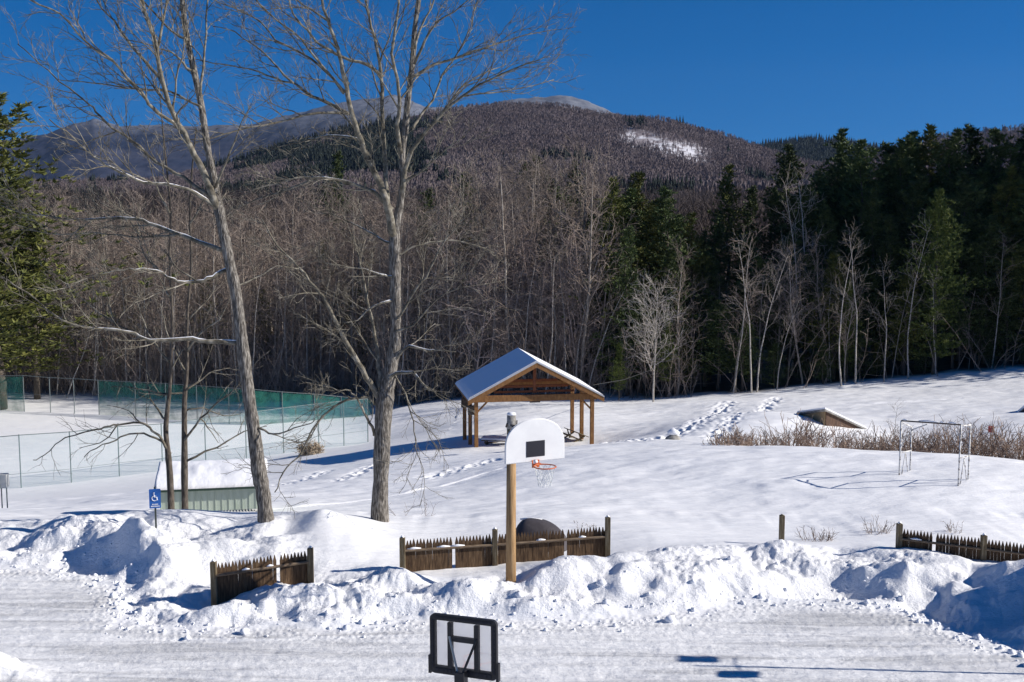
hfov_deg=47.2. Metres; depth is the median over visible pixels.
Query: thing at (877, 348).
pine tree
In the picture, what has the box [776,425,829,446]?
bare shrub
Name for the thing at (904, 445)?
bare shrub
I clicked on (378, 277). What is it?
bare tree
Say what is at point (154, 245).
bare tree
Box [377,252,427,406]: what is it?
slim tree
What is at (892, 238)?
pine tree
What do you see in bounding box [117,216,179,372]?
bare tree
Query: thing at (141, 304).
bare tree
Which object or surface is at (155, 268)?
bare tree
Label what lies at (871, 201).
pine tree
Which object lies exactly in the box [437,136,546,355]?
bare tree
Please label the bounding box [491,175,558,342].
bare tree
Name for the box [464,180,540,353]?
bare tree
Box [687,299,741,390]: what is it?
pine tree
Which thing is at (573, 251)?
bare tree
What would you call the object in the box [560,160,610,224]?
bare tree
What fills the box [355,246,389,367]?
slim tree
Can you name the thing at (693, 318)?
bare tree
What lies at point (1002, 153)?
pine tree
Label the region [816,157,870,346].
pine tree
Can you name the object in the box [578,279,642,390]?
tree
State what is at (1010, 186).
pine tree
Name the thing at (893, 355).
pine tree
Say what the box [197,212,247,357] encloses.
bare tree
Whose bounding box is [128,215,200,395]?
bare tree
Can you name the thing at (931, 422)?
soccer goal
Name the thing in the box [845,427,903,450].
bare shrub
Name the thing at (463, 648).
portable hoop
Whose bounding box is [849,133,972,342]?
pine tree
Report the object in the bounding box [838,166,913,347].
pine tree
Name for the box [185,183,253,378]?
bare tree
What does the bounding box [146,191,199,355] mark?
bare tree
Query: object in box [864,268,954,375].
pine tree
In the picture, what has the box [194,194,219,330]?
bare tree
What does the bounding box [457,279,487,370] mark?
slim tree
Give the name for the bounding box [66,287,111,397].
birch tree
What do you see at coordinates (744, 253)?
pine tree
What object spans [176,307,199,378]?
slim tree
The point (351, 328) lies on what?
bare tree
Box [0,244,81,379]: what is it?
bare tree
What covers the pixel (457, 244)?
bare tree
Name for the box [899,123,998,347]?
pine tree
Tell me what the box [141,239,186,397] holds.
slim tree
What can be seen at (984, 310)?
pine tree
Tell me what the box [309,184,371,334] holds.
bare tree
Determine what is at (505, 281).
bare tree
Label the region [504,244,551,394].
slim tree
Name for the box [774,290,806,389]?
birch tree
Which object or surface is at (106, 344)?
bare tree
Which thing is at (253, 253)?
bare tree
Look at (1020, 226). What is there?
pine tree
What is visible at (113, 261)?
bare tree
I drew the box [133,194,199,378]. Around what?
bare tree
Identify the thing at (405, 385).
bare tree
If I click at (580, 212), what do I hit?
bare tree
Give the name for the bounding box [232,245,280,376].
slim tree
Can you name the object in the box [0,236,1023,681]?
snow ground
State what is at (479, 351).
bare tree
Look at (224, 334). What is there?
bare tree
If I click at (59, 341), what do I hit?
pine tree
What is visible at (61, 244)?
bare tree
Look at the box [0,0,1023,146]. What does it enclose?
sky
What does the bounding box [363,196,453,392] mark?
bare tree
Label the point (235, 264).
bare tree
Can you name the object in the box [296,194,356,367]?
bare tree
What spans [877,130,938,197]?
pine tree
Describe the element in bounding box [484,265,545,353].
bare tree
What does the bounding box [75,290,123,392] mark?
slim tree
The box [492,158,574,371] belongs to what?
bare tree
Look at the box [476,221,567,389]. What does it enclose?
bare tree
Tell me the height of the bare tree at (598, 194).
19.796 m
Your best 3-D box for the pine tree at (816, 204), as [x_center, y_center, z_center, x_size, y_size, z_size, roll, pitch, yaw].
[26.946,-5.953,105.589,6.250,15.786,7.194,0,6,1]
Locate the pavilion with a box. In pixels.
[455,348,603,446]
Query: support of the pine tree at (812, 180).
on the snow ground
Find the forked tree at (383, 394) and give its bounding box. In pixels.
[140,0,590,521]
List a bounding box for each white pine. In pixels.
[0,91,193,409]
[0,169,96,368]
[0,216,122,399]
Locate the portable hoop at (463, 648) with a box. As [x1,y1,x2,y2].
[428,613,499,681]
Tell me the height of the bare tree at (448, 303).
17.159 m
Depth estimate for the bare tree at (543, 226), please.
95.25 m
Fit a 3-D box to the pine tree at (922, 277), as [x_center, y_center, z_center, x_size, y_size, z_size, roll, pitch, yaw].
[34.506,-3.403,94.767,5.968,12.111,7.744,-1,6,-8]
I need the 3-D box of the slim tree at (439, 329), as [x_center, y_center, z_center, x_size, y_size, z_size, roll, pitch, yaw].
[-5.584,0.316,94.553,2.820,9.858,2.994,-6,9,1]
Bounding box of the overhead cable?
[594,369,652,384]
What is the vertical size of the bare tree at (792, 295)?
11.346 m
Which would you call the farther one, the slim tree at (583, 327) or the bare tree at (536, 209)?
the bare tree at (536, 209)
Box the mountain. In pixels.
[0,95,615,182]
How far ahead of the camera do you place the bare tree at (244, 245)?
117.33 m
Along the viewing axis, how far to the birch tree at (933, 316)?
89.43 m
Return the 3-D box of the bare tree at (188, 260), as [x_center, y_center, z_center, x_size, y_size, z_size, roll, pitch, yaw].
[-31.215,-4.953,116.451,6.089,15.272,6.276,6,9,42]
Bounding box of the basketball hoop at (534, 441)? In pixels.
[505,418,563,582]
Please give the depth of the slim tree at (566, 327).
92.32 m
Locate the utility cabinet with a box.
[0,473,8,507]
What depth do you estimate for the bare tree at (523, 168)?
126.44 m
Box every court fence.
[0,375,372,423]
[0,398,367,488]
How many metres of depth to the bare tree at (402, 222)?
97.54 m
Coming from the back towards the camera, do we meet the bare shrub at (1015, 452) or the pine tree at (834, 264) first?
the pine tree at (834, 264)
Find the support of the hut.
on the snow ground
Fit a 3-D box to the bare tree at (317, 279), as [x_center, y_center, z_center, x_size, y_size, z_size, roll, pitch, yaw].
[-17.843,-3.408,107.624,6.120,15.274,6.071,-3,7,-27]
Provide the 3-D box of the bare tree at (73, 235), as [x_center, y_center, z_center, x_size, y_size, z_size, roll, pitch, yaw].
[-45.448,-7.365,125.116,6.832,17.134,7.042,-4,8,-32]
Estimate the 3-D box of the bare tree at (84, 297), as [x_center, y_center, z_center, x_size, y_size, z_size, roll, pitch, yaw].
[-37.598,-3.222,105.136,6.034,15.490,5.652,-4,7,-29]
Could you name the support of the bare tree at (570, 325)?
on the snow ground
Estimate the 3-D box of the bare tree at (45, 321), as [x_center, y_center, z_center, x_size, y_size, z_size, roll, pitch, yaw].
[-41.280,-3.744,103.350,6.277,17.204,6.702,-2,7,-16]
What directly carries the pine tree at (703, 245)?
on the snow ground
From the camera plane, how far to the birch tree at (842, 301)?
88.05 m
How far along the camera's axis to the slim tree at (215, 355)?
98.26 m
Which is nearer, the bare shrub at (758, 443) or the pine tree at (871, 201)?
the bare shrub at (758, 443)
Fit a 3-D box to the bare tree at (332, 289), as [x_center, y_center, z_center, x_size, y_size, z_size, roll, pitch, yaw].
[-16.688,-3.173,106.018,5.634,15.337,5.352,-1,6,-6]
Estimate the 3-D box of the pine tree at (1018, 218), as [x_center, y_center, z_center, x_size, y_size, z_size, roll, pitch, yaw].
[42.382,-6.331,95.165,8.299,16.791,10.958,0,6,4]
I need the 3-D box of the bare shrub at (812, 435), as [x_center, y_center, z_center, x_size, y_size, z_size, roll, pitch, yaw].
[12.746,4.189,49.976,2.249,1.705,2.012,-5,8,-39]
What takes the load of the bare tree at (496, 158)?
on the snow ground
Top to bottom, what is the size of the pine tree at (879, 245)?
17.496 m
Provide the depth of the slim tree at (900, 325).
90.50 m
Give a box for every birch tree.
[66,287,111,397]
[76,230,108,393]
[531,228,570,393]
[564,207,621,392]
[585,253,647,385]
[720,229,767,392]
[755,241,794,391]
[771,163,821,375]
[773,168,831,336]
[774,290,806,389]
[824,226,866,385]
[830,220,875,383]
[867,259,902,381]
[887,208,940,378]
[921,265,952,374]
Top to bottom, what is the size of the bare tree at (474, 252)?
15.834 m
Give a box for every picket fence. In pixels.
[210,546,313,605]
[399,515,610,571]
[895,521,1023,561]
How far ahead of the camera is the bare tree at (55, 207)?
136.47 m
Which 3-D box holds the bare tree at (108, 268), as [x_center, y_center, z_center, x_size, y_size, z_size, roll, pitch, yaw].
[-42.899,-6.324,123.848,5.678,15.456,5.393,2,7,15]
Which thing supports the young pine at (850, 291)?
on the snow ground
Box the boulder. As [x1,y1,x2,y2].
[665,428,680,439]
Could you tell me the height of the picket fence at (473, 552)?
1.761 m
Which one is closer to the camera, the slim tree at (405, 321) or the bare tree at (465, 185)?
the slim tree at (405, 321)
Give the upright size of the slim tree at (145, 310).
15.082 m
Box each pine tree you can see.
[40,300,79,377]
[108,251,168,357]
[183,269,231,369]
[246,289,282,371]
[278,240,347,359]
[306,149,373,307]
[329,279,385,377]
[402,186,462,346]
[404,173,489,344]
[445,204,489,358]
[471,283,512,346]
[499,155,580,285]
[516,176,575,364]
[525,176,661,386]
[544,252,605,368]
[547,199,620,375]
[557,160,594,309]
[557,187,717,359]
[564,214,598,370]
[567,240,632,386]
[576,206,694,330]
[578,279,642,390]
[582,198,717,385]
[586,225,665,395]
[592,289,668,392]
[601,170,670,379]
[616,186,719,386]
[637,243,709,389]
[652,215,727,378]
[654,212,722,379]
[660,321,714,392]
[670,214,724,322]
[683,289,737,386]
[687,252,757,379]
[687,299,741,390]
[690,230,729,371]
[698,163,757,347]
[700,214,736,354]
[703,230,785,363]
[705,320,770,390]
[714,279,769,378]
[721,185,772,322]
[728,256,818,378]
[729,143,858,297]
[730,300,801,373]
[734,187,803,360]
[749,230,831,373]
[754,343,795,387]
[759,184,865,363]
[766,252,840,373]
[767,182,870,348]
[768,184,858,363]
[775,138,899,349]
[777,171,845,337]
[780,252,880,379]
[782,191,827,337]
[782,204,859,361]
[789,353,814,378]
[795,300,853,374]
[802,343,838,383]
[809,128,881,336]
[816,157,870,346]
[833,321,880,380]
[836,136,933,352]
[836,159,867,319]
[836,186,923,365]
[836,268,916,373]
[837,140,931,347]
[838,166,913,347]
[842,167,932,338]
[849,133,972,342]
[863,214,922,367]
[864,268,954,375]
[866,175,958,360]
[866,343,888,377]
[873,299,923,361]
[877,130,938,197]
[893,171,1022,360]
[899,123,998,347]
[899,231,980,367]
[908,127,1013,346]
[909,127,1023,343]
[909,334,940,374]
[916,123,1013,333]
[919,173,999,347]
[920,157,1011,340]
[925,172,1018,349]
[928,165,1020,350]
[929,279,984,368]
[947,214,1023,363]
[954,300,1022,366]
[956,165,1023,354]
[966,148,993,195]
[969,279,1023,364]
[975,177,1023,306]
[979,342,997,367]
[984,161,1023,306]
[985,158,1023,336]
[987,127,1023,336]
[990,242,1023,361]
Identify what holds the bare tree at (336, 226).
on the snow ground
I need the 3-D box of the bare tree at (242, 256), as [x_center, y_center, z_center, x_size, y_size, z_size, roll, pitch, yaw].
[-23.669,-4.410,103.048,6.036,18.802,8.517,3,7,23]
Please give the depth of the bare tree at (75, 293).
107.97 m
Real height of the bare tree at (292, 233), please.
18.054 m
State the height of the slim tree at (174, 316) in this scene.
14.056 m
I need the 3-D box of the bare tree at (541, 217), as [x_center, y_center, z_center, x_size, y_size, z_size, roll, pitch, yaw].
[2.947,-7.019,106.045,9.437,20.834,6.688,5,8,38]
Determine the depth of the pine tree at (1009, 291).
92.06 m
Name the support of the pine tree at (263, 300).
on the snow ground
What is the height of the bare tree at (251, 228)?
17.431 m
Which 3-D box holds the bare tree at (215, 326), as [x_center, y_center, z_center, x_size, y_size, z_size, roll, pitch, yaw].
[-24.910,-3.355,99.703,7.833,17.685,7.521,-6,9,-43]
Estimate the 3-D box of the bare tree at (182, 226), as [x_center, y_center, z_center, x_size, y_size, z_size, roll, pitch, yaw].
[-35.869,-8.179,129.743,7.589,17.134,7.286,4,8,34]
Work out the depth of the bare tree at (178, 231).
130.07 m
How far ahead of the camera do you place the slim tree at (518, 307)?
93.69 m
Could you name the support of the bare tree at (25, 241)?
on the snow ground
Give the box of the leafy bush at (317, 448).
[294,440,324,456]
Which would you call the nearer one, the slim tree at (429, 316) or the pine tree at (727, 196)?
the slim tree at (429, 316)
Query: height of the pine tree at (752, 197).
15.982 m
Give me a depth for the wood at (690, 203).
181.94 m
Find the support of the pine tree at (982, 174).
on the snow ground
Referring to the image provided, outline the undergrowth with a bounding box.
[0,272,1023,405]
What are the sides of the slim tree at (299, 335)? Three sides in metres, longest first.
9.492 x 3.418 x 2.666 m
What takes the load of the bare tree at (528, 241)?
on the snow ground
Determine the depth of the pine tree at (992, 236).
93.67 m
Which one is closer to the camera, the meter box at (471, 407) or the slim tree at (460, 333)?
the meter box at (471, 407)
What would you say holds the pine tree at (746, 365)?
on the snow ground
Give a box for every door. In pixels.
[462,399,467,406]
[469,406,473,413]
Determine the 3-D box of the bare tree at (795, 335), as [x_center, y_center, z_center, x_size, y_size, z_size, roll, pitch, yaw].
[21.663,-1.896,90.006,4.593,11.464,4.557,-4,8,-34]
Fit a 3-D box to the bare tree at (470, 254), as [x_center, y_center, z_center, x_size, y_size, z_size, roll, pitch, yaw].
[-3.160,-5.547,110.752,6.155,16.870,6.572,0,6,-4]
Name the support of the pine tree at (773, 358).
on the snow ground
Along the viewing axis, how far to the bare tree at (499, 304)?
97.03 m
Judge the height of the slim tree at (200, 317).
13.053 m
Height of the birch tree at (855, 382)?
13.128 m
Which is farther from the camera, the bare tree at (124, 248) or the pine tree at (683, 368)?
the bare tree at (124, 248)
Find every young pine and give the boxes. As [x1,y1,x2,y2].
[605,342,630,400]
[650,313,680,396]
[735,316,757,387]
[832,279,862,381]
[877,188,990,374]
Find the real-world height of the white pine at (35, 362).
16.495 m
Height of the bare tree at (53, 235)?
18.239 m
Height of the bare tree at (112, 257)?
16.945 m
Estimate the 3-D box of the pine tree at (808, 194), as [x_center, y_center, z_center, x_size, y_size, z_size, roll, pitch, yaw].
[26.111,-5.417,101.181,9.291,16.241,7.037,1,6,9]
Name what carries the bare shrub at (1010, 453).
on the snow ground
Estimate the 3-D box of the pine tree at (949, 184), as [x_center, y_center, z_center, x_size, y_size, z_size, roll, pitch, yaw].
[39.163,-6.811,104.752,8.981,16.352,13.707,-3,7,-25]
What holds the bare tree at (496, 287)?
on the snow ground
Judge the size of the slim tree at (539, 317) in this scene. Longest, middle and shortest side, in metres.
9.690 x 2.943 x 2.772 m
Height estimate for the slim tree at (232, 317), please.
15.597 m
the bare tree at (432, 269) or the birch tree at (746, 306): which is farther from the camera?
the bare tree at (432, 269)
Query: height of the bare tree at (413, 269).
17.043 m
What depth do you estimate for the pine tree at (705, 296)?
94.29 m
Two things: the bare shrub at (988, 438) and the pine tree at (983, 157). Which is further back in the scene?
the pine tree at (983, 157)
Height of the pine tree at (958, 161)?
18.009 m
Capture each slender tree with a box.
[33,92,185,508]
[110,116,273,508]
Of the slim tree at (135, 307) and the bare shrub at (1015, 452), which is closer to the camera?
the bare shrub at (1015, 452)
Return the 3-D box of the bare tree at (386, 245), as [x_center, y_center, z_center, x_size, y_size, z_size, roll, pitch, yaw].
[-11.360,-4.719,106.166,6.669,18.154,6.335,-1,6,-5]
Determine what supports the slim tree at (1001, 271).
on the snow ground
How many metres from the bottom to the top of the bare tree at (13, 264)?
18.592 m
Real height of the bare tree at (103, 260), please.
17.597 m
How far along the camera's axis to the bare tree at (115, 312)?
101.51 m
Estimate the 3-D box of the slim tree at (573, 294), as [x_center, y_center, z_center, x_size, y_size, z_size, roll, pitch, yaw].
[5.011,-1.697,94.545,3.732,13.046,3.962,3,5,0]
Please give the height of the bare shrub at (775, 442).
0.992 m
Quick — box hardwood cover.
[30,100,836,231]
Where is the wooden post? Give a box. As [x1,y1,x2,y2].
[779,514,784,539]
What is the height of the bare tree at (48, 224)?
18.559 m
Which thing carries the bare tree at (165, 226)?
on the snow ground
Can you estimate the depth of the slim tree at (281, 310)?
101.80 m
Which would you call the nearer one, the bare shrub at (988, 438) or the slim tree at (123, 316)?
the bare shrub at (988, 438)
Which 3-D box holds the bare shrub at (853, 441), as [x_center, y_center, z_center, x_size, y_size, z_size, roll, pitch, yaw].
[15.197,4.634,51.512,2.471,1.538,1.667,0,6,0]
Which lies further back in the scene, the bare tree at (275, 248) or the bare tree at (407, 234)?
the bare tree at (275, 248)
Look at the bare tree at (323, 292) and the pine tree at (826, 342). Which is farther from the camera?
the bare tree at (323, 292)
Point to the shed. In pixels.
(211, 487)
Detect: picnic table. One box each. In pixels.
[481,435,506,444]
[563,427,587,441]
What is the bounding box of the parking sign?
[149,487,160,527]
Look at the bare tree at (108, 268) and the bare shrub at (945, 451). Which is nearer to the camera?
the bare shrub at (945, 451)
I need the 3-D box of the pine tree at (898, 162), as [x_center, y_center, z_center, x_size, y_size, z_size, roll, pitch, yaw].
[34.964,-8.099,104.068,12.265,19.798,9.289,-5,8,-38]
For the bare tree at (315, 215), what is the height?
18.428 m
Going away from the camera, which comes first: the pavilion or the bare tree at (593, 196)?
the pavilion
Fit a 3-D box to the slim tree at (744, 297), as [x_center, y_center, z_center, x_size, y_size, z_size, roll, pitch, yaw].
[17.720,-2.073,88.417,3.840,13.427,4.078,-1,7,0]
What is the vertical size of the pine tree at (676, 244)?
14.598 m
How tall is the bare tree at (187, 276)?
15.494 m
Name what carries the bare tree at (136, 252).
on the snow ground
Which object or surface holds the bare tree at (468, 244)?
on the snow ground
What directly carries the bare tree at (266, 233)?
on the snow ground
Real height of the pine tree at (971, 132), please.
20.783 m
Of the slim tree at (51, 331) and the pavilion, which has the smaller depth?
the pavilion
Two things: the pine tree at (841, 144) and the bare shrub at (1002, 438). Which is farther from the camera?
the pine tree at (841, 144)
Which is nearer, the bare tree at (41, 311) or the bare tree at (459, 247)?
the bare tree at (41, 311)
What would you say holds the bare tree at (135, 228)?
on the snow ground
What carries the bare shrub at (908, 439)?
on the snow ground
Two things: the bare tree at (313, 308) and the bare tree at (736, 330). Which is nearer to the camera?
the bare tree at (736, 330)
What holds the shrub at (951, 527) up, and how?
on the snow ground
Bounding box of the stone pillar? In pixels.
[505,412,517,428]
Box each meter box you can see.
[461,398,467,422]
[468,405,473,431]
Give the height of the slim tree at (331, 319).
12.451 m
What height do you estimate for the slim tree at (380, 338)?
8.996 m
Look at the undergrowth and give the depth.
100.22 m
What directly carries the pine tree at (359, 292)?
on the snow ground
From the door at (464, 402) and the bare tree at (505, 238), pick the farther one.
the bare tree at (505, 238)
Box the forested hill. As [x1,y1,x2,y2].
[4,104,773,233]
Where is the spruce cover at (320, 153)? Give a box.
[37,112,824,210]
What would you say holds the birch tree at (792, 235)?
on the snow ground
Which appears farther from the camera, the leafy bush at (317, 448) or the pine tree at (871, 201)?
the pine tree at (871, 201)
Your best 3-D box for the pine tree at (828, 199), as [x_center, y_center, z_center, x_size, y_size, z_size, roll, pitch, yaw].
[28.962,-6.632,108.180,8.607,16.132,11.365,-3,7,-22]
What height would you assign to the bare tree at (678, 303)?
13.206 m
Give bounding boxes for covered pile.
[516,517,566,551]
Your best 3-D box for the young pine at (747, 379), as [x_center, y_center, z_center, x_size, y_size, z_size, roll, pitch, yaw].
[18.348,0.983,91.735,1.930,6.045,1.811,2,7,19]
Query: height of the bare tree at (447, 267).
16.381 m
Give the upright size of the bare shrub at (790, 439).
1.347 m
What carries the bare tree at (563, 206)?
on the snow ground
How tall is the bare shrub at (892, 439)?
2.000 m
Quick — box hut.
[796,407,865,428]
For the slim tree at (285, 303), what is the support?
on the snow ground
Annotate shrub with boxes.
[707,432,749,445]
[714,426,754,445]
[726,423,761,445]
[734,432,770,445]
[754,409,845,445]
[754,429,790,445]
[764,426,815,445]
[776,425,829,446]
[793,417,846,446]
[797,418,862,448]
[797,526,838,541]
[833,428,871,449]
[836,429,872,448]
[839,428,897,450]
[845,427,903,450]
[857,420,928,451]
[861,514,895,534]
[865,427,942,450]
[877,425,939,452]
[891,432,947,452]
[897,434,961,453]
[903,433,971,454]
[915,416,977,453]
[922,418,999,454]
[933,413,1011,455]
[942,519,962,533]
[948,425,1017,457]
[955,416,1023,456]
[964,413,1023,457]
[981,416,1023,460]
[982,428,1023,459]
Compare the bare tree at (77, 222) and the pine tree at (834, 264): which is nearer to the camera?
the pine tree at (834, 264)
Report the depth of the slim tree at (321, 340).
102.09 m
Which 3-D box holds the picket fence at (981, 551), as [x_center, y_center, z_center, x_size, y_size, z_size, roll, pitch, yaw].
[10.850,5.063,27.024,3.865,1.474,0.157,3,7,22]
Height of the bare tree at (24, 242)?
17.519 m
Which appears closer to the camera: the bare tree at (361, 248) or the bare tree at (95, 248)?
the bare tree at (361, 248)
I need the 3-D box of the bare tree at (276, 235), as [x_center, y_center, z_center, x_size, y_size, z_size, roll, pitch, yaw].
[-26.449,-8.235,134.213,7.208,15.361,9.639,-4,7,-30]
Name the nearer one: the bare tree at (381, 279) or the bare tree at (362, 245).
the bare tree at (381, 279)
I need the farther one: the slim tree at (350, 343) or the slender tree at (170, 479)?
the slim tree at (350, 343)
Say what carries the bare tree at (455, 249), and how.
on the snow ground
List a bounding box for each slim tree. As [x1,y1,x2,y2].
[1,266,29,391]
[27,277,64,388]
[41,263,83,394]
[52,248,93,392]
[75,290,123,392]
[77,284,117,395]
[77,287,108,394]
[104,255,137,393]
[115,258,153,396]
[120,228,167,391]
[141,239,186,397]
[149,241,198,399]
[174,298,206,382]
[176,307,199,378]
[177,253,212,393]
[191,293,226,400]
[202,267,245,385]
[205,229,253,402]
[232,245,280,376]
[259,262,299,390]
[261,240,312,394]
[276,244,322,392]
[276,299,310,386]
[289,257,336,393]
[312,262,350,394]
[333,296,362,389]
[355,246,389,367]
[361,277,389,395]
[368,304,390,364]
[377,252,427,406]
[402,246,458,401]
[420,278,454,399]
[422,282,453,392]
[446,289,476,395]
[448,259,485,362]
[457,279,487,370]
[461,250,513,395]
[493,249,538,394]
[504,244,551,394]
[526,280,556,394]
[529,246,580,393]
[533,240,575,393]
[554,241,597,389]
[559,285,601,392]
[586,276,617,390]
[723,225,770,392]
[815,272,844,381]
[890,268,919,377]
[969,229,1023,367]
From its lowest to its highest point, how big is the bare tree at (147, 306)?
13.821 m
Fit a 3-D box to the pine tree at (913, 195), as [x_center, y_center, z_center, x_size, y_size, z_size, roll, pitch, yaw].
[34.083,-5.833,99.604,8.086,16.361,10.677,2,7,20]
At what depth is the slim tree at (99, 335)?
100.82 m
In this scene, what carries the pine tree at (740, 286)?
on the snow ground
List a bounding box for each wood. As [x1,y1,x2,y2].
[0,167,805,334]
[694,123,1023,199]
[753,132,881,162]
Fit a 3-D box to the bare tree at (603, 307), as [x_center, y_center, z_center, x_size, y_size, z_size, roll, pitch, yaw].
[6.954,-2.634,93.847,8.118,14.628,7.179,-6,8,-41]
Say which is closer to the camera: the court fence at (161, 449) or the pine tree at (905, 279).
the court fence at (161, 449)
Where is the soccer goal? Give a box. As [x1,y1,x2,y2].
[898,419,970,485]
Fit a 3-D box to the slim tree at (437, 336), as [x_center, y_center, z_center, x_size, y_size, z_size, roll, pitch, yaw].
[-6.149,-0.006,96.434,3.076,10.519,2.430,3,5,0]
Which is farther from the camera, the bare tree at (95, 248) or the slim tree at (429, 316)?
the bare tree at (95, 248)
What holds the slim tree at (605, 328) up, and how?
on the snow ground
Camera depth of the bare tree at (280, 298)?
105.49 m
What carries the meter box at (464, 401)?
attached to the pavilion
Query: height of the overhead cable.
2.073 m
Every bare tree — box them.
[0,205,97,384]
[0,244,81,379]
[1,193,55,374]
[1,198,65,353]
[1,230,48,359]
[2,167,63,278]
[2,195,58,359]
[2,202,74,385]
[8,195,57,376]
[18,186,81,333]
[19,182,93,358]
[32,184,76,269]
[35,214,100,317]
[43,182,89,302]
[46,189,126,378]
[48,213,82,302]
[49,192,107,334]
[50,235,116,378]
[52,223,100,359]
[53,197,94,272]
[55,181,126,338]
[55,221,124,379]
[56,206,97,316]
[61,200,140,389]
[65,179,148,389]
[70,194,130,366]
[74,207,129,349]
[79,200,140,334]
[80,236,139,376]
[83,195,172,345]
[84,215,107,319]
[85,213,136,351]
[87,221,134,354]
[92,202,154,353]
[96,188,171,367]
[100,220,149,364]
[107,184,152,328]
[108,232,162,385]
[113,211,167,353]
[117,214,173,362]
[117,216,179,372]
[118,242,183,385]
[126,208,178,332]
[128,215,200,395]
[130,188,195,336]
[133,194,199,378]
[141,227,207,382]
[145,187,196,319]
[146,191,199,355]
[156,194,224,392]
[156,223,251,371]
[158,192,211,308]
[158,226,185,335]
[160,240,212,371]
[165,215,217,369]
[167,199,229,388]
[168,199,254,396]
[173,216,216,362]
[174,229,229,364]
[175,196,238,368]
[176,182,280,385]
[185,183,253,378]
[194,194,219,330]
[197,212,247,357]
[197,225,247,359]
[202,250,258,394]
[207,205,261,287]
[208,187,279,338]
[212,210,253,299]
[216,209,261,356]
[224,185,268,326]
[224,225,283,361]
[226,209,275,355]
[230,200,282,343]
[233,187,288,338]
[236,197,294,373]
[239,207,300,348]
[241,216,307,382]
[244,187,309,345]
[247,193,327,378]
[247,204,293,327]
[248,201,303,339]
[252,238,308,381]
[255,205,291,329]
[257,212,288,336]
[258,181,333,355]
[264,233,324,394]
[269,171,321,336]
[278,213,324,345]
[279,224,316,337]
[282,201,406,380]
[282,236,334,383]
[285,211,351,381]
[293,221,351,381]
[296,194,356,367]
[297,175,341,332]
[297,226,349,366]
[300,222,355,384]
[302,213,348,304]
[307,219,363,373]
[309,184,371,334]
[311,176,361,316]
[314,187,370,342]
[322,192,377,348]
[322,229,383,390]
[327,178,393,356]
[332,185,383,353]
[337,184,384,343]
[339,184,412,377]
[340,194,385,342]
[347,229,383,358]
[349,222,420,374]
[350,190,421,328]
[350,203,457,376]
[353,207,459,401]
[353,230,467,400]
[357,173,418,326]
[358,230,409,346]
[361,186,410,330]
[362,222,415,323]
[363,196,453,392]
[365,175,435,363]
[368,192,436,401]
[372,186,421,273]
[382,208,466,378]
[400,220,438,367]
[402,177,478,386]
[402,210,451,379]
[404,224,445,389]
[408,232,491,390]
[410,195,491,396]
[411,204,455,348]
[415,220,496,376]
[418,207,476,360]
[420,221,523,363]
[422,184,456,312]
[424,179,486,362]
[425,182,495,372]
[425,205,486,341]
[427,159,561,393]
[431,154,541,351]
[433,233,478,371]
[435,203,503,365]
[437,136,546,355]
[438,257,503,366]
[439,263,513,369]
[440,169,494,344]
[441,146,600,377]
[441,147,526,321]
[443,207,510,360]
[446,197,499,364]
[447,143,527,306]
[457,225,525,390]
[458,156,603,378]
[461,205,568,390]
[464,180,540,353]
[464,195,578,389]
[464,200,533,393]
[467,176,514,345]
[468,245,532,358]
[472,189,542,330]
[473,152,563,340]
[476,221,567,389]
[476,222,556,388]
[478,167,530,268]
[484,148,577,351]
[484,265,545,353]
[486,140,541,329]
[489,155,558,347]
[490,183,560,345]
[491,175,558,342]
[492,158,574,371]
[494,244,565,389]
[499,210,603,378]
[508,151,582,369]
[513,166,598,364]
[515,142,569,256]
[521,182,591,378]
[522,260,596,379]
[527,159,581,278]
[530,240,609,389]
[534,133,604,348]
[535,201,613,382]
[537,254,615,391]
[538,240,598,392]
[540,183,602,374]
[542,133,629,380]
[545,170,605,367]
[546,149,660,379]
[548,186,592,353]
[549,225,622,383]
[551,268,605,375]
[553,157,623,354]
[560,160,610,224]
[566,180,618,268]
[568,217,660,387]
[580,175,644,265]
[583,168,631,236]
[612,269,692,401]
[653,233,710,394]
[675,274,710,386]
[691,274,736,382]
[712,266,762,392]
[737,259,786,382]
[756,248,804,376]
[759,242,825,383]
[772,245,812,378]
[786,232,843,380]
[827,268,869,382]
[883,398,908,449]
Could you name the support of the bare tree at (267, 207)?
on the snow ground
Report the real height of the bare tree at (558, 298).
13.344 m
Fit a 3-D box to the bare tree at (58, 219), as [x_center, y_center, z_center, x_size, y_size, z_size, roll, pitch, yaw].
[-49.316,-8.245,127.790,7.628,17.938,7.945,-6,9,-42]
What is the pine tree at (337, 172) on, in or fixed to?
on the snow ground
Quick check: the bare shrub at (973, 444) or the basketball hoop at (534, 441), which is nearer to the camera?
the basketball hoop at (534, 441)
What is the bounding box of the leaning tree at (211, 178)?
[0,0,349,522]
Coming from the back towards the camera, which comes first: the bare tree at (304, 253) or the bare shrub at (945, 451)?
the bare tree at (304, 253)
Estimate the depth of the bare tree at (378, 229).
129.77 m
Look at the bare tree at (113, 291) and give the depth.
108.50 m
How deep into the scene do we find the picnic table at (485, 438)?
65.32 m
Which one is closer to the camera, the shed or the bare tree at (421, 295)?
the shed
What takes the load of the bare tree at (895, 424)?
on the snow ground
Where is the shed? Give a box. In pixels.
[154,458,267,511]
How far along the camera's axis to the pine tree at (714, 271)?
96.79 m
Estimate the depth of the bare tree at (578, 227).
100.87 m

